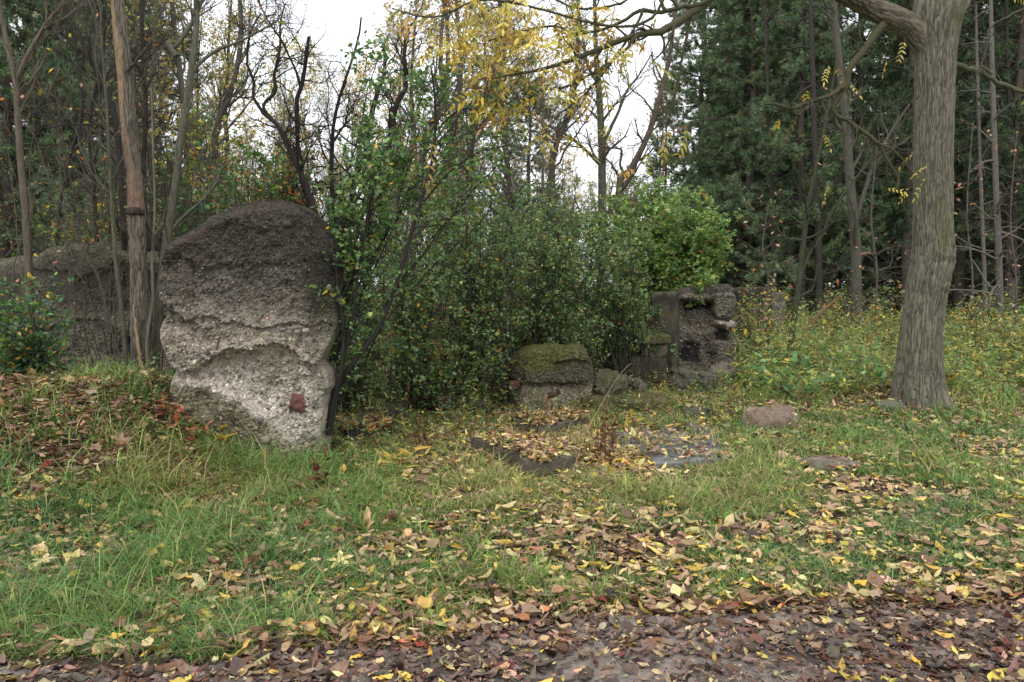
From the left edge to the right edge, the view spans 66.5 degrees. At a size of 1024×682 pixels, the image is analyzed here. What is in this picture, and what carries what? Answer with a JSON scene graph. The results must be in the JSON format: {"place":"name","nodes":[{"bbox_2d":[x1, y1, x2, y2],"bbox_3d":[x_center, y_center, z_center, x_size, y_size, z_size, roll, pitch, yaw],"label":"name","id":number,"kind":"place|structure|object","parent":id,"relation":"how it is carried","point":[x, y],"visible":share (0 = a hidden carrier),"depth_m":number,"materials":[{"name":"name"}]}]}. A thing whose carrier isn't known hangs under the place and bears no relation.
{"place":"outdoors","nodes":[
{"label":"outdoors","id":0,"kind":"place"},
{"bbox_2d":[8,0,993,286],"label":"sky","id":1,"kind":"structure","parent":0,"point":[337,14],"materials":[{"name":"white"}]},
{"bbox_2d":[0,575,1023,681],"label":"path","id":2,"kind":"structure","parent":0,"point":[835,643],"depth_m":3.33,"materials":[{"name":"brown soil"}]},
{"bbox_2d":[0,284,1023,681],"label":"ground","id":3,"kind":"structure","parent":0,"point":[158,660],"depth_m":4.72,"materials":[{"name":"green plant"}]},
{"bbox_2d":[0,255,34,354],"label":"concrete wall ruin","id":4,"kind":"object","parent":3,"relation":"on","point":[6,267],"visible":0.1,"depth_m":10.17,"materials":[{"name":"grey concrete"}]},
{"bbox_2d":[0,269,84,378],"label":"silvery bush","id":5,"kind":"object","parent":3,"relation":"on","point":[27,351],"visible":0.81,"depth_m":6.86,"materials":[{"name":"green plant"}]},
{"bbox_2d":[0,0,95,340],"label":"forked sapling","id":6,"kind":"object","parent":3,"relation":"on","point":[16,73],"visible":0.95,"depth_m":7.73,"materials":[{"name":"brown plant"}]},
{"bbox_2d":[8,0,111,246],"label":"dark stem tree","id":7,"kind":"object","parent":3,"relation":"on","point":[75,139],"visible":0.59,"depth_m":9.45,"materials":[{"name":"brown plant"}]},
{"bbox_2d":[0,132,126,289],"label":"leafy shrub","id":8,"kind":"object","parent":3,"relation":"on","point":[35,215],"visible":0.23,"depth_m":10.37,"materials":[{"name":"green plant"}]},
{"bbox_2d":[0,0,157,257],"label":"pine tree","id":9,"kind":"object","parent":3,"relation":"on","point":[10,9],"visible":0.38,"depth_m":12.18,"materials":[{"name":"green plant"}]},
{"bbox_2d":[0,86,158,369],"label":"bare shrub","id":10,"kind":"object","parent":3,"relation":"on","point":[67,244],"visible":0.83,"depth_m":8.00,"materials":[{"name":"brown plant"}]},
{"bbox_2d":[0,0,158,241],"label":"pine tree","id":11,"kind":"object","parent":3,"relation":"on","point":[28,18],"visible":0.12,"depth_m":13.37,"materials":[{"name":"green plant"}]},
{"bbox_2d":[0,0,170,236],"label":"woodland tree","id":12,"kind":"object","parent":3,"relation":"on","point":[86,108],"visible":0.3,"depth_m":12.57,"materials":[{"name":"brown plant"}]},
{"bbox_2d":[0,0,170,256],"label":"pine tree","id":13,"kind":"object","parent":3,"relation":"on","point":[22,37],"visible":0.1,"depth_m":13.98,"materials":[{"name":"green plant"}]},
{"bbox_2d":[14,0,162,362],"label":"dark stem tree","id":14,"kind":"object","parent":3,"relation":"on","point":[113,116],"visible":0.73,"depth_m":8.40,"materials":[{"name":"brown plant"}]},
{"bbox_2d":[36,0,150,242],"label":"dark stem tree","id":15,"kind":"object","parent":3,"relation":"on","point":[104,26],"visible":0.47,"depth_m":9.10,"materials":[{"name":"brown plant"}]},
{"bbox_2d":[33,240,172,374],"bbox_3d":[-4.479,-0.119,8.794,2.097,2.020,0.540,1,5,9],"label":"concrete wall ruin","id":16,"kind":"object","parent":3,"relation":"on","point":[79,340],"visible":0.19,"depth_m":8.61,"materials":[{"name":"grey concrete"}]},
{"bbox_2d":[68,0,139,369],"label":"thin sapling","id":17,"kind":"object","parent":3,"relation":"on","point":[119,292],"visible":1,"depth_m":7.20,"materials":[{"name":"brown plant"}]},
{"bbox_2d":[29,0,198,367],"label":"bare shrub","id":18,"kind":"object","parent":3,"relation":"on","point":[115,166],"visible":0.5,"depth_m":8.60,"materials":[{"name":"brown plant"}]},
{"bbox_2d":[27,0,207,241],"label":"woodland tree","id":19,"kind":"object","parent":3,"relation":"on","point":[134,43],"visible":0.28,"depth_m":11.88,"materials":[{"name":"brown plant"}]},
{"bbox_2d":[110,0,161,370],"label":"dead snag","id":20,"kind":"object","parent":3,"relation":"on","point":[139,305],"visible":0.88,"depth_m":7.41,"materials":[{"name":"brown plant"}]},
{"bbox_2d":[99,0,194,251],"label":"dark stem tree","id":21,"kind":"object","parent":3,"relation":"on","point":[141,71],"visible":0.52,"depth_m":8.74,"materials":[{"name":"brown plant"}]},
{"bbox_2d":[69,63,233,370],"bbox_3d":[-3.603,-1.135,7.965,1.578,3.532,1.617,0,5,0],"label":"bare shrub","id":22,"kind":"object","parent":3,"relation":"on","point":[164,209],"visible":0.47,"depth_m":7.90,"materials":[{"name":"brown plant"}]},
{"bbox_2d":[133,71,184,370],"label":"split stem","id":23,"kind":"object","parent":3,"relation":"on","point":[147,336],"visible":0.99,"depth_m":7.33,"materials":[{"name":"brown plant"}]},
{"bbox_2d":[106,0,247,228],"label":"woodland tree","id":24,"kind":"object","parent":3,"relation":"on","point":[178,64],"visible":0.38,"depth_m":15.51,"materials":[{"name":"brown plant"}]},
{"bbox_2d":[127,88,247,251],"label":"leafy shrub","id":25,"kind":"object","parent":3,"relation":"on","point":[208,124],"visible":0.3,"depth_m":10.40,"materials":[{"name":"green plant"}]},
{"bbox_2d":[160,0,236,211],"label":"woodland tree","id":26,"kind":"object","parent":3,"relation":"on","point":[198,58],"visible":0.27,"depth_m":16.22,"materials":[{"name":"brown plant"}]},
{"bbox_2d":[148,0,292,236],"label":"woodland tree","id":27,"kind":"object","parent":3,"relation":"on","point":[228,98],"visible":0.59,"depth_m":12.70,"materials":[{"name":"brown plant"}]},
{"bbox_2d":[162,0,284,211],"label":"woodland tree","id":28,"kind":"object","parent":3,"relation":"on","point":[229,55],"visible":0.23,"depth_m":18.32,"materials":[{"name":"brown plant"}]},
{"bbox_2d":[151,0,308,372],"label":"smooth sapling","id":29,"kind":"object","parent":3,"relation":"on","point":[193,67],"visible":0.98,"depth_m":7.60,"materials":[{"name":"grey plant"}]},
{"bbox_2d":[167,129,317,226],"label":"leafy shrub","id":30,"kind":"object","parent":3,"relation":"on","point":[258,185],"visible":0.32,"depth_m":8.30,"materials":[{"name":"green plant"}]},
{"bbox_2d":[158,199,344,459],"bbox_3d":[-2.212,0.141,6.699,1.490,2.679,0.552,0,5,0],"label":"concrete wall ruin","id":31,"kind":"object","parent":3,"relation":"on","point":[249,328],"visible":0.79,"depth_m":6.51,"materials":[{"name":"grey concrete"}]},
{"bbox_2d":[180,85,341,234],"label":"bare shrub","id":32,"kind":"object","parent":3,"relation":"on","point":[246,133],"visible":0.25,"depth_m":9.16,"materials":[{"name":"brown plant"}]},
{"bbox_2d":[217,82,328,204],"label":"leafy shrub","id":33,"kind":"object","parent":3,"relation":"on","point":[256,125],"visible":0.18,"depth_m":11.26,"materials":[{"name":"green plant"}]},
{"bbox_2d":[205,0,349,415],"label":"crooked tree","id":34,"kind":"object","parent":3,"relation":"on","point":[293,157],"visible":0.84,"depth_m":8.12,"materials":[{"name":"black plant"}]},
{"bbox_2d":[226,0,345,413],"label":"crooked tree","id":35,"kind":"object","parent":3,"relation":"on","point":[298,141],"visible":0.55,"depth_m":8.44,"materials":[{"name":"black plant"}]},
{"bbox_2d":[262,131,354,407],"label":"leafy shrub","id":36,"kind":"object","parent":3,"relation":"on","point":[309,181],"visible":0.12,"depth_m":8.65,"materials":[{"name":"green plant"}]},
{"bbox_2d":[287,17,400,401],"bbox_3d":[-1.947,-1.367,8.897,1.233,4.531,1.251,1,5,17],"label":"crooked tree","id":37,"kind":"object","parent":3,"relation":"on","point":[345,115],"visible":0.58,"depth_m":8.81,"materials":[{"name":"black plant"}]},
{"bbox_2d":[327,311,417,414],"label":"shrub","id":38,"kind":"object","parent":3,"relation":"on","point":[367,372],"visible":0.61,"depth_m":8.29,"materials":[{"name":"green plant"}]},
{"bbox_2d":[328,1,444,302],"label":"crooked tree","id":39,"kind":"object","parent":3,"relation":"on","point":[394,107],"visible":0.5,"depth_m":9.47,"materials":[{"name":"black plant"}]},
{"bbox_2d":[343,191,469,410],"bbox_3d":[-1.236,-0.412,8.920,1.555,2.663,1.393,0,5,0],"label":"thicket shrub","id":40,"kind":"object","parent":3,"relation":"on","point":[397,318],"visible":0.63,"depth_m":8.80,"materials":[{"name":"green plant"}]},
{"bbox_2d":[356,0,473,215],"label":"woodland tree","id":41,"kind":"object","parent":3,"relation":"on","point":[412,56],"visible":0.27,"depth_m":21.17,"materials":[{"name":"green plant"}]},
{"bbox_2d":[382,300,463,416],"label":"shrub","id":42,"kind":"object","parent":3,"relation":"on","point":[418,386],"visible":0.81,"depth_m":8.71,"materials":[{"name":"green plant"}]},
{"bbox_2d":[304,23,544,435],"bbox_3d":[-0.914,-0.880,7.014,2.350,3.864,1.351,-1,5,-9],"label":"buckthorn shrub","id":43,"kind":"object","parent":3,"relation":"on","point":[393,160],"visible":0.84,"depth_m":6.88,"materials":[{"name":"green plant"}]},
{"bbox_2d":[375,0,501,363],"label":"woodland tree","id":44,"kind":"object","parent":3,"relation":"on","point":[422,165],"visible":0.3,"depth_m":13.89,"materials":[{"name":"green plant"}]},
{"bbox_2d":[380,0,505,350],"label":"woodland tree","id":45,"kind":"object","parent":3,"relation":"on","point":[454,93],"visible":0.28,"depth_m":13.48,"materials":[{"name":"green plant"}]},
{"bbox_2d":[407,0,530,336],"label":"woodland tree","id":46,"kind":"object","parent":3,"relation":"on","point":[461,78],"visible":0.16,"depth_m":16.66,"materials":[{"name":"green plant"}]},
{"bbox_2d":[423,290,518,410],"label":"shrub","id":47,"kind":"object","parent":3,"relation":"on","point":[463,362],"visible":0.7,"depth_m":9.11,"materials":[{"name":"green plant"}]},
{"bbox_2d":[377,47,565,392],"bbox_3d":[-0.616,-1.605,10.333,2.782,4.811,1.614,0,5,0],"label":"bare shrub","id":48,"kind":"object","parent":3,"relation":"on","point":[502,185],"visible":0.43,"depth_m":10.36,"materials":[{"name":"brown plant"}]},
{"bbox_2d":[391,165,568,383],"bbox_3d":[-0.432,-0.921,11.378,2.544,3.256,1.478,0,5,0],"label":"thicket shrub","id":49,"kind":"object","parent":3,"relation":"on","point":[525,190],"visible":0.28,"depth_m":11.14,"materials":[{"name":"green plant"}]},
{"bbox_2d":[417,1,563,358],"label":"woodland tree","id":50,"kind":"object","parent":3,"relation":"on","point":[488,89],"visible":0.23,"depth_m":14.91,"materials":[{"name":"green plant"}]},
{"bbox_2d":[423,161,567,414],"bbox_3d":[-0.320,-0.623,9.488,1.825,3.004,1.553,-4,6,-43],"label":"thicket shrub","id":51,"kind":"object","parent":3,"relation":"on","point":[479,280],"visible":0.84,"depth_m":9.38,"materials":[{"name":"green plant"}]},
{"bbox_2d":[454,1,556,331],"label":"woodland tree","id":52,"kind":"object","parent":3,"relation":"on","point":[505,176],"visible":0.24,"depth_m":19.48,"materials":[{"name":"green plant"}]},
{"bbox_2d":[0,367,1023,658],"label":"fallen leaves","id":53,"kind":"object","parent":3,"relation":"on","point":[524,611],"visible":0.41,"depth_m":4.66,"materials":[{"name":"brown plant"}]},
{"bbox_2d":[0,376,1023,681],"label":"leaf crumbs","id":54,"kind":"object","parent":3,"relation":"on","point":[560,670],"visible":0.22,"depth_m":3.51,"materials":[{"name":"brown plant"}]},
{"bbox_2d":[471,437,573,477],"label":"stone slab","id":55,"kind":"structure","parent":3,"relation":"on","point":[530,465],"depth_m":6.21,"materials":[{"name":"grey stone"}]},
{"bbox_2d":[486,302,560,391],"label":"shrub","id":56,"kind":"object","parent":3,"relation":"on","point":[516,346],"visible":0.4,"depth_m":9.90,"materials":[{"name":"green plant"}]},
{"bbox_2d":[270,390,794,469],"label":"rubble weeds","id":57,"kind":"object","parent":3,"relation":"on","point":[647,440],"visible":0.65,"depth_m":7.14,"materials":[{"name":"green plant"}]},
{"bbox_2d":[487,31,585,303],"bbox_3d":[0.591,-6.238,29.642,4.251,10.857,4.036,3,5,33],"label":"tree","id":58,"kind":"object","parent":3,"relation":"on","point":[530,158],"visible":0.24,"depth_m":29.12,"materials":[{"name":"green plant"}]},
{"bbox_2d":[499,343,593,411],"bbox_3d":[0.408,0.587,9.494,1.176,1.102,0.815,0,5,0],"label":"concrete block ruin","id":59,"kind":"object","parent":3,"relation":"on","point":[567,370],"visible":0.62,"depth_m":9.19,"materials":[{"name":"grey concrete"}]},
{"bbox_2d":[358,362,742,435],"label":"ruin undergrowth","id":60,"kind":"object","parent":3,"relation":"on","point":[664,404],"visible":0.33,"depth_m":8.73,"materials":[{"name":"green plant"}]},
{"bbox_2d":[474,99,636,352],"bbox_3d":[0.685,-1.507,11.709,2.745,4.412,2.234,0,5,0],"label":"bare shrub","id":61,"kind":"object","parent":3,"relation":"on","point":[572,190],"visible":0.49,"depth_m":11.91,"materials":[{"name":"brown plant"}]},
{"bbox_2d":[497,0,622,296],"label":"woodland tree","id":62,"kind":"object","parent":3,"relation":"on","point":[576,108],"visible":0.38,"depth_m":15.26,"materials":[{"name":"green plant"}]},
{"bbox_2d":[482,182,639,345],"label":"thicket shrub","id":63,"kind":"object","parent":3,"relation":"on","point":[558,278],"visible":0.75,"depth_m":10.03,"materials":[{"name":"green plant"}]},
{"bbox_2d":[505,178,636,367],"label":"thicket shrub","id":64,"kind":"object","parent":3,"relation":"on","point":[574,233],"visible":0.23,"depth_m":12.19,"materials":[{"name":"green plant"}]},
{"bbox_2d":[537,300,615,372],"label":"shrub","id":65,"kind":"object","parent":3,"relation":"on","point":[583,331],"visible":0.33,"depth_m":10.23,"materials":[{"name":"green plant"}]},
{"bbox_2d":[300,368,852,457],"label":"tall rubble weeds","id":66,"kind":"object","parent":3,"relation":"on","point":[449,412],"visible":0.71,"depth_m":7.67,"materials":[{"name":"green plant"}]},
{"bbox_2d":[167,337,1023,425],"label":"grass","id":67,"kind":"structure","parent":3,"relation":"on","point":[971,398],"depth_m":9.27,"materials":[{"name":"green plant"}]},
{"bbox_2d":[512,0,682,335],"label":"bare tree","id":68,"kind":"object","parent":3,"relation":"on","point":[602,174],"visible":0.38,"depth_m":17.60,"materials":[{"name":"brown plant"}]},
{"bbox_2d":[558,191,666,390],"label":"thicket shrub","id":69,"kind":"object","parent":3,"relation":"on","point":[622,302],"visible":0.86,"depth_m":10.81,"materials":[{"name":"green plant"}]},
{"bbox_2d":[562,292,678,383],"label":"thicket shrub","id":70,"kind":"object","parent":3,"relation":"on","point":[614,346],"visible":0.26,"depth_m":11.32,"materials":[{"name":"green plant"}]},
{"bbox_2d":[580,392,669,413],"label":"concrete curb","id":71,"kind":"structure","parent":3,"relation":"on","point":[645,401],"depth_m":9.12,"materials":[{"name":"grey concrete"}]},
{"bbox_2d":[563,0,700,344],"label":"leaning tree","id":72,"kind":"object","parent":3,"relation":"on","point":[622,184],"visible":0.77,"depth_m":14.20,"materials":[{"name":"brown plant"}]},
{"bbox_2d":[609,333,670,383],"bbox_3d":[1.886,0.467,11.615,0.885,1.170,0.590,0,5,0],"label":"capped stump ruin","id":73,"kind":"object","parent":3,"relation":"on","point":[660,363],"visible":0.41,"depth_m":11.39,"materials":[{"name":"stone"}]},
{"bbox_2d":[569,174,743,329],"bbox_3d":[2.377,-1.119,13.141,2.950,3.382,2.088,0,5,0],"label":"bright bush","id":74,"kind":"object","parent":3,"relation":"on","point":[686,258],"visible":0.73,"depth_m":12.89,"materials":[{"name":"green plant"}]},
{"bbox_2d":[652,291,678,375],"bbox_3d":[2.370,0.114,12.117,0.350,1.765,0.346,2,5,28],"label":"stone gatepost","id":75,"kind":"object","parent":3,"relation":"on","point":[670,312],"visible":0.43,"depth_m":11.93,"materials":[{"name":"stone"}]},
{"bbox_2d":[640,436,728,468],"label":"stone slab","id":76,"kind":"structure","parent":3,"relation":"on","point":[659,460],"depth_m":6.67,"materials":[{"name":"grey stone"}]},
{"bbox_2d":[667,367,717,396],"bbox_3d":[2.470,0.598,10.685,0.672,0.498,0.481,3,5,31],"label":"concrete chunk","id":77,"kind":"object","parent":3,"relation":"on","point":[683,376],"visible":0.54,"depth_m":10.53,"materials":[{"name":"grey concrete"}]},
{"bbox_2d":[374,0,1023,411],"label":"walnut tree","id":78,"kind":"object","parent":3,"relation":"on","point":[928,32],"visible":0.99,"depth_m":8.55,"materials":[{"name":"grey plant"}]},
{"bbox_2d":[675,284,736,370],"bbox_3d":[3.150,0.051,12.685,1.011,1.958,0.584,0,5,0],"label":"hollow slab ruin","id":79,"kind":"object","parent":3,"relation":"on","point":[712,318],"visible":0.66,"depth_m":12.61,"materials":[{"name":"concrete"}]},
{"bbox_2d":[633,0,785,284],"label":"pine tree","id":80,"kind":"object","parent":3,"relation":"on","point":[689,70],"visible":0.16,"depth_m":26.08,"materials":[{"name":"green plant"}]},
{"bbox_2d":[670,0,833,305],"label":"pine tree","id":81,"kind":"object","parent":3,"relation":"on","point":[715,138],"visible":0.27,"depth_m":24.14,"materials":[{"name":"green plant"}]},
{"bbox_2d":[664,0,842,302],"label":"pine tree","id":82,"kind":"object","parent":3,"relation":"on","point":[751,161],"visible":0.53,"depth_m":23.12,"materials":[{"name":"green plant"}]},
{"bbox_2d":[731,0,806,286],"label":"bare pine trunk","id":83,"kind":"object","parent":3,"relation":"on","point":[766,46],"visible":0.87,"depth_m":21.55,"materials":[{"name":"brown plant"}]},
{"bbox_2d":[740,404,800,430],"bbox_3d":[2.696,0.841,8.162,0.624,0.336,0.474,0,5,0],"label":"boulder","id":84,"kind":"object","parent":3,"relation":"on","point":[781,415],"visible":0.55,"depth_m":8.00,"materials":[{"name":"beige stone"}]},
{"bbox_2d":[716,0,904,326],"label":"pine tree","id":85,"kind":"object","parent":3,"relation":"on","point":[789,65],"visible":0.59,"depth_m":21.78,"materials":[{"name":"green plant"}]},
{"bbox_2d":[725,0,905,317],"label":"pine tree","id":86,"kind":"object","parent":3,"relation":"on","point":[809,114],"visible":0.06,"depth_m":25.21,"materials":[{"name":"green plant"}]},
{"bbox_2d":[780,0,873,323],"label":"bare pine trunk","id":87,"kind":"object","parent":3,"relation":"on","point":[816,225],"visible":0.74,"depth_m":20.64,"materials":[{"name":"brown plant"}]},
{"bbox_2d":[758,65,903,365],"bbox_3d":[4.905,-1.792,12.129,2.320,4.907,1.277,-1,5,-18],"label":"mossy sapling","id":88,"kind":"object","parent":3,"relation":"on","point":[802,264],"visible":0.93,"depth_m":12.17,"materials":[{"name":"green plant"}]},
{"bbox_2d":[735,0,964,324],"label":"pine tree","id":89,"kind":"object","parent":3,"relation":"on","point":[876,221],"visible":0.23,"depth_m":22.07,"materials":[{"name":"green plant"}]},
{"bbox_2d":[688,314,1023,412],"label":"dried stalks","id":90,"kind":"object","parent":3,"relation":"on","point":[957,364],"visible":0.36,"depth_m":9.70,"materials":[{"name":"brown plant"}]},
{"bbox_2d":[812,20,905,312],"bbox_3d":[15.318,-7.930,32.967,5.085,13.679,5.356,-1,5,-7],"label":"pine tree","id":91,"kind":"object","parent":3,"relation":"on","point":[866,258],"visible":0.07,"depth_m":33.02,"materials":[{"name":"green plant"}]},
{"bbox_2d":[805,0,913,339],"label":"grey tree","id":92,"kind":"object","parent":3,"relation":"on","point":[851,204],"visible":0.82,"depth_m":17.18,"materials":[{"name":"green plant"}]},
{"bbox_2d":[715,269,1023,405],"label":"goldenrod undergrowth","id":93,"kind":"object","parent":3,"relation":"on","point":[989,385],"visible":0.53,"depth_m":11.51,"materials":[{"name":"green plant"}]},
{"bbox_2d":[732,303,1022,384],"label":"yellow undergrowth","id":94,"kind":"object","parent":3,"relation":"on","point":[887,335],"visible":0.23,"depth_m":12.10,"materials":[{"name":"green plant"}]},
{"bbox_2d":[746,322,1023,397],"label":"broadleaf undergrowth","id":95,"kind":"object","parent":3,"relation":"on","point":[791,373],"visible":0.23,"depth_m":10.71,"materials":[{"name":"green plant"}]},
{"bbox_2d":[809,0,1020,319],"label":"pine tree","id":96,"kind":"object","parent":3,"relation":"on","point":[963,109],"visible":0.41,"depth_m":20.73,"materials":[{"name":"green plant"}]},
{"bbox_2d":[835,0,1023,312],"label":"pine tree","id":97,"kind":"object","parent":3,"relation":"on","point":[902,119],"visible":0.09,"depth_m":24.32,"materials":[{"name":"green plant"}]},
{"bbox_2d":[861,0,1023,328],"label":"pine tree","id":98,"kind":"object","parent":3,"relation":"on","point":[960,256],"visible":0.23,"depth_m":22.08,"materials":[{"name":"green plant"}]},
{"bbox_2d":[953,100,1012,347],"bbox_3d":[8.581,-1.969,14.525,1.680,4.828,1.766,0,5,0],"label":"beech sapling","id":99,"kind":"object","parent":3,"relation":"on","point":[969,225],"visible":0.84,"depth_m":14.34,"materials":[{"name":"brown plant"}]},
{"bbox_2d":[948,11,1023,304],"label":"pine tree","id":100,"kind":"object","parent":3,"relation":"on","point":[1012,77],"visible":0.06,"depth_m":25.52,"materials":[{"name":"green plant"}]},
{"bbox_2d":[949,0,1023,341],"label":"bare pine trunk","id":101,"kind":"object","parent":3,"relation":"on","point":[999,252],"visible":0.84,"depth_m":16.74,"materials":[{"name":"grey plant"}]},
{"bbox_2d":[950,3,1022,328],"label":"bare pine trunk","id":102,"kind":"object","parent":3,"relation":"on","point":[983,245],"visible":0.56,"depth_m":19.71,"materials":[{"name":"grey plant"}]},
{"bbox_2d":[954,0,1023,328],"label":"pine tree","id":103,"kind":"object","parent":3,"relation":"on","point":[1017,111],"visible":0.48,"depth_m":20.66,"materials":[{"name":"green plant"}]},
{"bbox_2d":[985,0,1023,313],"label":"bare pine trunk","id":104,"kind":"object","parent":3,"relation":"on","point":[1009,123],"visible":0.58,"depth_m":20.59,"materials":[{"name":"brown plant"}]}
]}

